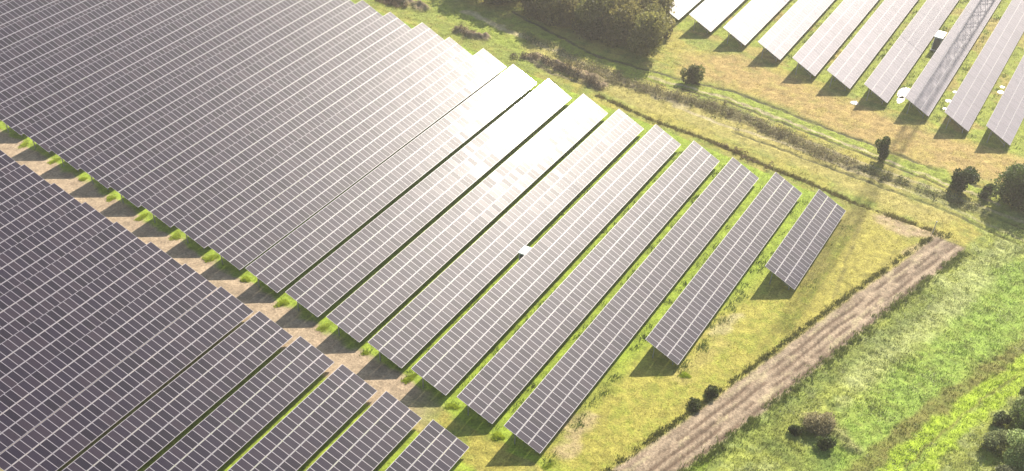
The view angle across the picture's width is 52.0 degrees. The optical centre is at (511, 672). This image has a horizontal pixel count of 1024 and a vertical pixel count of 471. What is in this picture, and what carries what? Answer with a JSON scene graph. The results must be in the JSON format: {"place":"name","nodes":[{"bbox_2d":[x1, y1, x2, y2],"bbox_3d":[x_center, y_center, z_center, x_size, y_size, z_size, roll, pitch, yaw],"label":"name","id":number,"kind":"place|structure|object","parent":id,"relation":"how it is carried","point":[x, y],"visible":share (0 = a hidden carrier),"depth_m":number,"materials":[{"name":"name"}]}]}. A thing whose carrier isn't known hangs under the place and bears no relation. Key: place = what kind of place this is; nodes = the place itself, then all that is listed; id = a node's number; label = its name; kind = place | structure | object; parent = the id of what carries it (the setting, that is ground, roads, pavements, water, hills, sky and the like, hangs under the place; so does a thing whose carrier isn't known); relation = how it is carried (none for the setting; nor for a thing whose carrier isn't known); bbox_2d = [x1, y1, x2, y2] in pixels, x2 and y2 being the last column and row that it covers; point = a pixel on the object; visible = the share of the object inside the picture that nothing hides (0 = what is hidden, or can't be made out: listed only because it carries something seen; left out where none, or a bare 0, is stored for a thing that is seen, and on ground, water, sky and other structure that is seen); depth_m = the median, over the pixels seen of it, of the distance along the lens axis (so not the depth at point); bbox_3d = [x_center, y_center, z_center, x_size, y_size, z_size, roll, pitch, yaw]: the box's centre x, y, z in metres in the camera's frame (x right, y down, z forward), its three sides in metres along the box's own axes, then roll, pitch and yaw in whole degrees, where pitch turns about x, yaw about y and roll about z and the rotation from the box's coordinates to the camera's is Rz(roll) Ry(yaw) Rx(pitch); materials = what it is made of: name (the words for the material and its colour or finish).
{"place":"outdoors","nodes":[
{"label":"outdoors","id":0,"kind":"place"},
{"bbox_2d":[0,129,430,424],"bbox_3d":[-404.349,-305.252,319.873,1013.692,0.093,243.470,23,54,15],"label":"service path","id":1,"kind":"structure","parent":0,"point":[377,375],"depth_m":135.38,"materials":[{"name":"soil"}]},
{"bbox_2d":[78,177,87,181],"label":"grass clump","id":2,"kind":"object","parent":1,"relation":"on","point":[82,179],"visible":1,"depth_m":150.78,"materials":[{"name":"green plant"}]},
{"bbox_2d":[107,195,115,200],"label":"grass clump","id":3,"kind":"object","parent":1,"relation":"on","point":[110,198],"visible":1,"depth_m":147.81,"materials":[{"name":"green plant"}]},
{"bbox_2d":[133,213,148,220],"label":"grass clump","id":4,"kind":"object","parent":1,"relation":"on","point":[142,216],"visible":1,"depth_m":144.99,"materials":[{"name":"green plant"}]},
{"bbox_2d":[167,231,180,240],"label":"grass clump","id":5,"kind":"object","parent":1,"relation":"on","point":[175,236],"visible":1,"depth_m":142.30,"materials":[{"name":"green plant"}]},
{"bbox_2d":[201,254,219,262],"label":"grass clump","id":6,"kind":"object","parent":1,"relation":"on","point":[210,258],"visible":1,"depth_m":139.33,"materials":[{"name":"green plant"}]},
{"bbox_2d":[401,373,417,383],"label":"grass clump","id":7,"kind":"object","parent":1,"relation":"on","point":[409,378],"visible":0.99,"depth_m":124.79,"materials":[{"name":"green plant"}]},
{"bbox_2d":[0,0,1023,470],"bbox_3d":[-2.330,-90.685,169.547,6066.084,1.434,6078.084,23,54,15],"label":"ground","id":8,"kind":"structure","parent":0,"point":[632,406],"depth_m":142.87,"materials":[{"name":"green plant"}]},
{"bbox_2d":[0,0,12,5],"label":"solar panel row","id":9,"kind":"object","parent":8,"relation":"on","point":[2,2],"visible":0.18,"depth_m":185.83,"materials":[{"name":"glass"}]},
{"bbox_2d":[0,150,20,177],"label":"solar panel row","id":10,"kind":"object","parent":8,"relation":"on","point":[6,161],"visible":0.69,"depth_m":149.82,"materials":[{"name":"glass"}]},
{"bbox_2d":[18,139,28,148],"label":"grass clump","id":11,"kind":"object","parent":8,"relation":"on","point":[24,143],"visible":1,"depth_m":156.46,"materials":[{"name":"green plant"}]},
{"bbox_2d":[0,164,50,213],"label":"solar panel row","id":12,"kind":"object","parent":8,"relation":"on","point":[17,182],"visible":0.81,"depth_m":145.55,"materials":[{"name":"glass"}]},
{"bbox_2d":[0,0,63,28],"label":"solar panel row","id":13,"kind":"object","parent":8,"relation":"on","point":[17,10],"visible":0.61,"depth_m":182.78,"materials":[{"name":"glass"}]},
{"bbox_2d":[0,183,80,253],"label":"solar panel row","id":14,"kind":"object","parent":8,"relation":"on","point":[25,214],"visible":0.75,"depth_m":141.01,"materials":[{"name":"glass"}]},
{"bbox_2d":[47,157,60,163],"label":"grass clump","id":15,"kind":"object","parent":8,"relation":"on","point":[54,160],"visible":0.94,"depth_m":153.83,"materials":[{"name":"green plant"}]},
{"bbox_2d":[0,202,113,296],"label":"solar panel row","id":16,"kind":"object","parent":8,"relation":"on","point":[81,218],"visible":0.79,"depth_m":136.51,"materials":[{"name":"glass"}]},
{"bbox_2d":[0,0,114,53],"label":"solar panel row","id":17,"kind":"object","parent":8,"relation":"on","point":[26,29],"visible":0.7,"depth_m":180.02,"materials":[{"name":"glass"}]},
{"bbox_2d":[0,222,146,343],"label":"solar panel row","id":18,"kind":"object","parent":8,"relation":"on","point":[72,272],"visible":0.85,"depth_m":131.95,"materials":[{"name":"glass"}]},
{"bbox_2d":[0,0,164,80],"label":"solar panel row","id":19,"kind":"object","parent":8,"relation":"on","point":[29,53],"visible":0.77,"depth_m":177.00,"materials":[{"name":"glass"}]},
{"bbox_2d":[0,242,181,395],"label":"solar panel row","id":20,"kind":"object","parent":8,"relation":"on","point":[51,328],"visible":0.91,"depth_m":127.33,"materials":[{"name":"glass"}]},
{"bbox_2d":[0,0,214,109],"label":"solar panel row","id":21,"kind":"object","parent":8,"relation":"on","point":[16,87],"visible":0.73,"depth_m":173.80,"materials":[{"name":"glass"}]},
{"bbox_2d":[0,264,216,452],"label":"solar panel row","id":22,"kind":"object","parent":8,"relation":"on","point":[196,288],"visible":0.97,"depth_m":122.57,"materials":[{"name":"glass"}]},
{"bbox_2d":[0,287,253,470],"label":"solar panel row","id":23,"kind":"object","parent":8,"relation":"on","point":[54,441],"visible":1,"depth_m":118.81,"materials":[{"name":"glass"}]},
{"bbox_2d":[0,0,263,135],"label":"solar panel row","id":24,"kind":"object","parent":8,"relation":"on","point":[24,112],"visible":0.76,"depth_m":170.77,"materials":[{"name":"glass"}]},
{"bbox_2d":[20,0,312,153],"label":"solar panel row","id":25,"kind":"object","parent":8,"relation":"on","point":[50,129],"visible":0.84,"depth_m":169.10,"materials":[{"name":"glass"}]},
{"bbox_2d":[62,311,292,470],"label":"solar panel row","id":26,"kind":"object","parent":8,"relation":"on","point":[131,444],"visible":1,"depth_m":117.84,"materials":[{"name":"glass"}]},
{"bbox_2d":[49,0,354,170],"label":"solar panel row","id":27,"kind":"object","parent":8,"relation":"on","point":[175,91],"visible":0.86,"depth_m":167.45,"materials":[{"name":"glass"}]},
{"bbox_2d":[79,0,382,189],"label":"solar panel row","id":28,"kind":"object","parent":8,"relation":"on","point":[115,161],"visible":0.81,"depth_m":164.96,"materials":[{"name":"glass"}]},
{"bbox_2d":[145,336,333,470],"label":"solar panel row","id":29,"kind":"object","parent":8,"relation":"on","point":[213,431],"visible":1,"depth_m":116.99,"materials":[{"name":"glass"}]},
{"bbox_2d":[240,276,250,281],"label":"grass clump","id":30,"kind":"object","parent":8,"relation":"on","point":[245,278],"visible":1,"depth_m":136.37,"materials":[{"name":"green plant"}]},
{"bbox_2d":[108,12,410,208],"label":"solar panel row","id":31,"kind":"object","parent":8,"relation":"on","point":[267,108],"visible":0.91,"depth_m":162.04,"materials":[{"name":"glass"}]},
{"bbox_2d":[273,299,289,307],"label":"grass clump","id":32,"kind":"object","parent":8,"relation":"on","point":[283,302],"visible":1,"depth_m":133.36,"materials":[{"name":"green plant"}]},
{"bbox_2d":[140,22,443,227],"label":"solar panel row","id":33,"kind":"object","parent":8,"relation":"on","point":[181,197],"visible":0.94,"depth_m":159.33,"materials":[{"name":"glass"}]},
{"bbox_2d":[228,364,376,470],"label":"solar panel row","id":34,"kind":"object","parent":8,"relation":"on","point":[328,417],"visible":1,"depth_m":116.00,"materials":[{"name":"glass"}]},
{"bbox_2d":[314,322,330,331],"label":"grass clump","id":35,"kind":"object","parent":8,"relation":"on","point":[323,326],"visible":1,"depth_m":130.66,"materials":[{"name":"green plant"}]},
{"bbox_2d":[173,37,472,248],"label":"solar panel row","id":36,"kind":"object","parent":8,"relation":"on","point":[359,123],"visible":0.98,"depth_m":156.17,"materials":[{"name":"glass"}]},
{"bbox_2d":[209,48,506,270],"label":"solar panel row","id":37,"kind":"object","parent":8,"relation":"on","point":[265,233],"visible":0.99,"depth_m":153.36,"materials":[{"name":"glass"}]},
{"bbox_2d":[306,391,421,470],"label":"solar panel row","id":38,"kind":"object","parent":8,"relation":"on","point":[377,420],"visible":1,"depth_m":115.05,"materials":[{"name":"glass"}]},
{"bbox_2d":[246,64,536,292],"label":"solar panel row","id":39,"kind":"object","parent":8,"relation":"on","point":[471,122],"visible":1,"depth_m":150.14,"materials":[{"name":"glass"}]},
{"bbox_2d":[385,420,468,470],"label":"solar panel row","id":40,"kind":"object","parent":8,"relation":"on","point":[419,445],"visible":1,"depth_m":114.03,"materials":[{"name":"glass"}]},
{"bbox_2d":[285,79,571,316],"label":"solar panel row","id":41,"kind":"object","parent":8,"relation":"on","point":[492,139],"visible":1,"depth_m":147.12,"materials":[{"name":"glass"}]},
{"bbox_2d":[444,402,459,409],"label":"grass clump","id":42,"kind":"object","parent":8,"relation":"on","point":[452,405],"visible":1,"depth_m":121.82,"materials":[{"name":"green plant"}]},
{"bbox_2d":[326,93,607,341],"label":"solar panel row","id":43,"kind":"object","parent":8,"relation":"on","point":[533,162],"visible":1,"depth_m":144.09,"materials":[{"name":"glass"}]},
{"bbox_2d":[476,0,514,4],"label":"broadleaf tree","id":44,"kind":"object","parent":8,"relation":"on","point":[499,2],"visible":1,"depth_m":197.75,"materials":[{"name":"green plant"}]},
{"bbox_2d":[490,431,504,439],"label":"grass clump","id":45,"kind":"object","parent":8,"relation":"on","point":[497,434],"visible":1,"depth_m":118.71,"materials":[{"name":"green plant"}]},
{"bbox_2d":[368,109,643,367],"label":"solar panel row","id":46,"kind":"object","parent":8,"relation":"on","point":[408,342],"visible":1,"depth_m":141.09,"materials":[{"name":"glass"}]},
{"bbox_2d":[518,245,530,259],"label":"inverter cabinet","id":47,"kind":"object","parent":8,"relation":"on","point":[524,250],"visible":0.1,"depth_m":140.55,"materials":[{"name":"metal"}]},
{"bbox_2d":[518,0,545,22],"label":"broadleaf tree","id":48,"kind":"object","parent":8,"relation":"on","point":[530,6],"visible":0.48,"depth_m":193.44,"materials":[{"name":"green plant"}]},
{"bbox_2d":[411,124,680,395],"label":"solar panel row","id":49,"kind":"object","parent":8,"relation":"on","point":[460,338],"visible":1,"depth_m":138.16,"materials":[{"name":"glass"}]},
{"bbox_2d":[540,462,554,469],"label":"grass clump","id":50,"kind":"object","parent":8,"relation":"on","point":[547,465],"visible":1,"depth_m":116.05,"materials":[{"name":"green plant"}]},
{"bbox_2d":[531,0,580,26],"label":"broadleaf tree","id":51,"kind":"object","parent":8,"relation":"on","point":[556,11],"visible":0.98,"depth_m":189.84,"materials":[{"name":"green plant"}]},
{"bbox_2d":[457,141,718,423],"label":"solar panel row","id":52,"kind":"object","parent":8,"relation":"on","point":[516,363],"visible":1,"depth_m":135.13,"materials":[{"name":"glass"}]},
{"bbox_2d":[571,0,616,41],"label":"broadleaf tree","id":53,"kind":"object","parent":8,"relation":"on","point":[589,18],"visible":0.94,"depth_m":186.37,"materials":[{"name":"green plant"}]},
{"bbox_2d":[597,0,646,48],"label":"broadleaf tree","id":54,"kind":"object","parent":8,"relation":"on","point":[619,24],"visible":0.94,"depth_m":185.35,"materials":[{"name":"green plant"}]},
{"bbox_2d":[504,157,758,453],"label":"solar panel row","id":55,"kind":"object","parent":8,"relation":"on","point":[703,207],"visible":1,"depth_m":132.17,"materials":[{"name":"glass"}]},
{"bbox_2d":[625,3,671,60],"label":"broadleaf tree","id":56,"kind":"object","parent":8,"relation":"on","point":[649,30],"visible":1,"depth_m":182.09,"materials":[{"name":"green plant"}]},
{"bbox_2d":[639,0,677,39],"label":"broadleaf tree","id":57,"kind":"object","parent":8,"relation":"on","point":[668,4],"visible":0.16,"depth_m":187.38,"materials":[{"name":"green plant"}]},
{"bbox_2d":[375,0,981,210],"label":"scrub","id":58,"kind":"object","parent":8,"relation":"on","point":[712,109],"visible":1,"depth_m":174.08,"materials":[{"name":"green plant"}]},
{"bbox_2d":[669,0,700,20],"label":"solar panel row","id":59,"kind":"object","parent":8,"relation":"on","point":[683,9],"visible":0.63,"depth_m":197.60,"materials":[{"name":"glass"}]},
{"bbox_2d":[680,371,691,377],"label":"grass clump","id":60,"kind":"object","parent":8,"relation":"on","point":[684,376],"visible":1,"depth_m":127.49,"materials":[{"name":"green plant"}]},
{"bbox_2d":[359,0,1021,470],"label":"weeds","id":61,"kind":"object","parent":8,"relation":"on","point":[753,420],"visible":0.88,"depth_m":137.48,"materials":[{"name":"green plant"}]},
{"bbox_2d":[680,64,705,84],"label":"tree","id":62,"kind":"object","parent":8,"relation":"on","point":[695,74],"visible":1,"depth_m":178.72,"materials":[{"name":"green plant"}]},
{"bbox_2d":[686,397,701,411],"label":"hedge bush","id":63,"kind":"object","parent":8,"relation":"on","point":[695,405],"visible":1,"depth_m":123.29,"materials":[{"name":"green plant"}]},
{"bbox_2d":[704,384,718,396],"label":"hedge bush","id":64,"kind":"object","parent":8,"relation":"on","point":[712,390],"visible":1,"depth_m":124.86,"materials":[{"name":"green plant"}]},
{"bbox_2d":[689,0,743,32],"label":"solar panel row","id":65,"kind":"object","parent":8,"relation":"on","point":[713,16],"visible":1,"depth_m":195.61,"materials":[{"name":"glass"}]},
{"bbox_2d":[645,172,801,364],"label":"solar panel row","id":66,"kind":"object","parent":8,"relation":"on","point":[772,196],"visible":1,"depth_m":139.31,"materials":[{"name":"glass"}]},
{"bbox_2d":[723,0,788,45],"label":"solar panel row","id":67,"kind":"object","parent":8,"relation":"on","point":[752,18],"visible":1,"depth_m":194.44,"materials":[{"name":"glass"}]},
{"bbox_2d":[758,0,833,61],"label":"solar panel row","id":68,"kind":"object","parent":8,"relation":"on","point":[777,35],"visible":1,"depth_m":192.95,"materials":[{"name":"glass"}]},
{"bbox_2d":[788,423,803,435],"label":"leafy shrub","id":69,"kind":"object","parent":8,"relation":"on","point":[794,429],"visible":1,"depth_m":120.99,"materials":[{"name":"green plant"}]},
{"bbox_2d":[765,189,845,289],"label":"solar panel row","id":70,"kind":"object","parent":8,"relation":"on","point":[788,263],"visible":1,"depth_m":145.33,"materials":[{"name":"glass"}]},
{"bbox_2d":[801,409,836,437],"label":"dry bush","id":71,"kind":"object","parent":8,"relation":"on","point":[815,421],"visible":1,"depth_m":120.97,"materials":[{"name":"brown plant"}]},
{"bbox_2d":[815,436,836,450],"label":"leafy shrub","id":72,"kind":"object","parent":8,"relation":"on","point":[826,443],"visible":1,"depth_m":119.31,"materials":[{"name":"green plant"}]},
{"bbox_2d":[792,0,877,77],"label":"solar panel row","id":73,"kind":"object","parent":8,"relation":"on","point":[822,40],"visible":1,"depth_m":191.16,"materials":[{"name":"glass"}]},
{"bbox_2d":[715,244,1023,470],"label":"tussocks","id":74,"kind":"object","parent":8,"relation":"on","point":[948,302],"visible":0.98,"depth_m":130.15,"materials":[{"name":"green plant"}]},
{"bbox_2d":[827,0,917,90],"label":"solar panel row","id":75,"kind":"object","parent":8,"relation":"on","point":[848,58],"visible":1,"depth_m":189.95,"materials":[{"name":"glass"}]},
{"bbox_2d":[875,136,890,162],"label":"tall shrub","id":76,"kind":"object","parent":8,"relation":"on","point":[883,146],"visible":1,"depth_m":163.07,"materials":[{"name":"green plant"}]},
{"bbox_2d":[897,96,904,103],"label":"puddle","id":77,"kind":"object","parent":8,"relation":"on","point":[901,99],"visible":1,"depth_m":179.24,"materials":[{"name":"grey liquid"}]},
{"bbox_2d":[897,87,909,97],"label":"puddle","id":78,"kind":"object","parent":8,"relation":"on","point":[902,92],"visible":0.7,"depth_m":181.13,"materials":[{"name":"grey liquid"}]},
{"bbox_2d":[864,0,957,104],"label":"solar panel row","id":79,"kind":"object","parent":8,"relation":"on","point":[928,25],"visible":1,"depth_m":188.67,"materials":[{"name":"glass"}]},
{"bbox_2d":[930,30,946,51],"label":"inverter cabinet","id":80,"kind":"object","parent":8,"relation":"on","point":[939,36],"visible":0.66,"depth_m":191.90,"materials":[{"name":"metal"}]},
{"bbox_2d":[905,0,1000,117],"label":"solar panel row","id":81,"kind":"object","parent":8,"relation":"on","point":[929,77],"visible":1,"depth_m":187.28,"materials":[{"name":"glass"}]},
{"bbox_2d":[949,166,982,192],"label":"broadleaf tree","id":82,"kind":"object","parent":8,"relation":"on","point":[961,179],"visible":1,"depth_m":158.09,"materials":[{"name":"green plant"}]},
{"bbox_2d":[945,0,1023,132],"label":"solar panel row","id":83,"kind":"object","parent":8,"relation":"on","point":[996,44],"visible":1,"depth_m":184.77,"materials":[{"name":"glass"}]},
{"bbox_2d":[978,183,998,198],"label":"round shrub","id":84,"kind":"object","parent":8,"relation":"on","point":[987,191],"visible":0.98,"depth_m":157.80,"materials":[{"name":"green plant"}]},
{"bbox_2d":[979,429,1010,452],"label":"corner shrub","id":85,"kind":"object","parent":8,"relation":"on","point":[994,439],"visible":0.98,"depth_m":120.20,"materials":[{"name":"green plant"}]},
{"bbox_2d":[992,410,1011,425],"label":"corner shrub","id":86,"kind":"object","parent":8,"relation":"on","point":[1001,417],"visible":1,"depth_m":123.42,"materials":[{"name":"green plant"}]},
{"bbox_2d":[986,56,1023,146],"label":"solar panel row","id":87,"kind":"object","parent":8,"relation":"on","point":[1008,115],"visible":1,"depth_m":174.06,"materials":[{"name":"glass"}]},
{"bbox_2d":[995,464,1016,470],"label":"corner shrub","id":88,"kind":"object","parent":8,"relation":"on","point":[1003,468],"visible":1,"depth_m":116.87,"materials":[{"name":"green plant"}]},
{"bbox_2d":[991,161,1023,213],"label":"broadleaf tree","id":89,"kind":"object","parent":8,"relation":"on","point":[1012,189],"visible":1,"depth_m":155.10,"materials":[{"name":"green plant"}]},
{"bbox_2d":[998,428,1023,468],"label":"corner tree","id":90,"kind":"object","parent":8,"relation":"on","point":[1018,446],"visible":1,"depth_m":118.19,"materials":[{"name":"green plant"}]},
{"bbox_2d":[1008,396,1023,425],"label":"corner tree","id":91,"kind":"object","parent":8,"relation":"on","point":[1015,415],"visible":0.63,"depth_m":122.96,"materials":[{"name":"green plant"}]},
{"bbox_2d":[1011,404,1023,441],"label":"corner tree","id":92,"kind":"object","parent":8,"relation":"on","point":[1020,424],"visible":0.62,"depth_m":120.85,"materials":[{"name":"green plant"}]},
{"bbox_2d":[1018,387,1023,394],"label":"corner tree","id":93,"kind":"object","parent":8,"relation":"on","point":[1021,392],"visible":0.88,"depth_m":126.48,"materials":[{"name":"green plant"}]},
{"bbox_2d":[612,237,962,470],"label":"dirt road","id":94,"kind":"structure","parent":0,"point":[721,416],"depth_m":129.34,"materials":[{"name":"soil"}]},
{"bbox_2d":[643,74,1023,224],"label":"farm track","id":95,"kind":"structure","parent":0,"point":[848,144],"depth_m":166.37,"materials":[{"name":"soil"}]}
]}

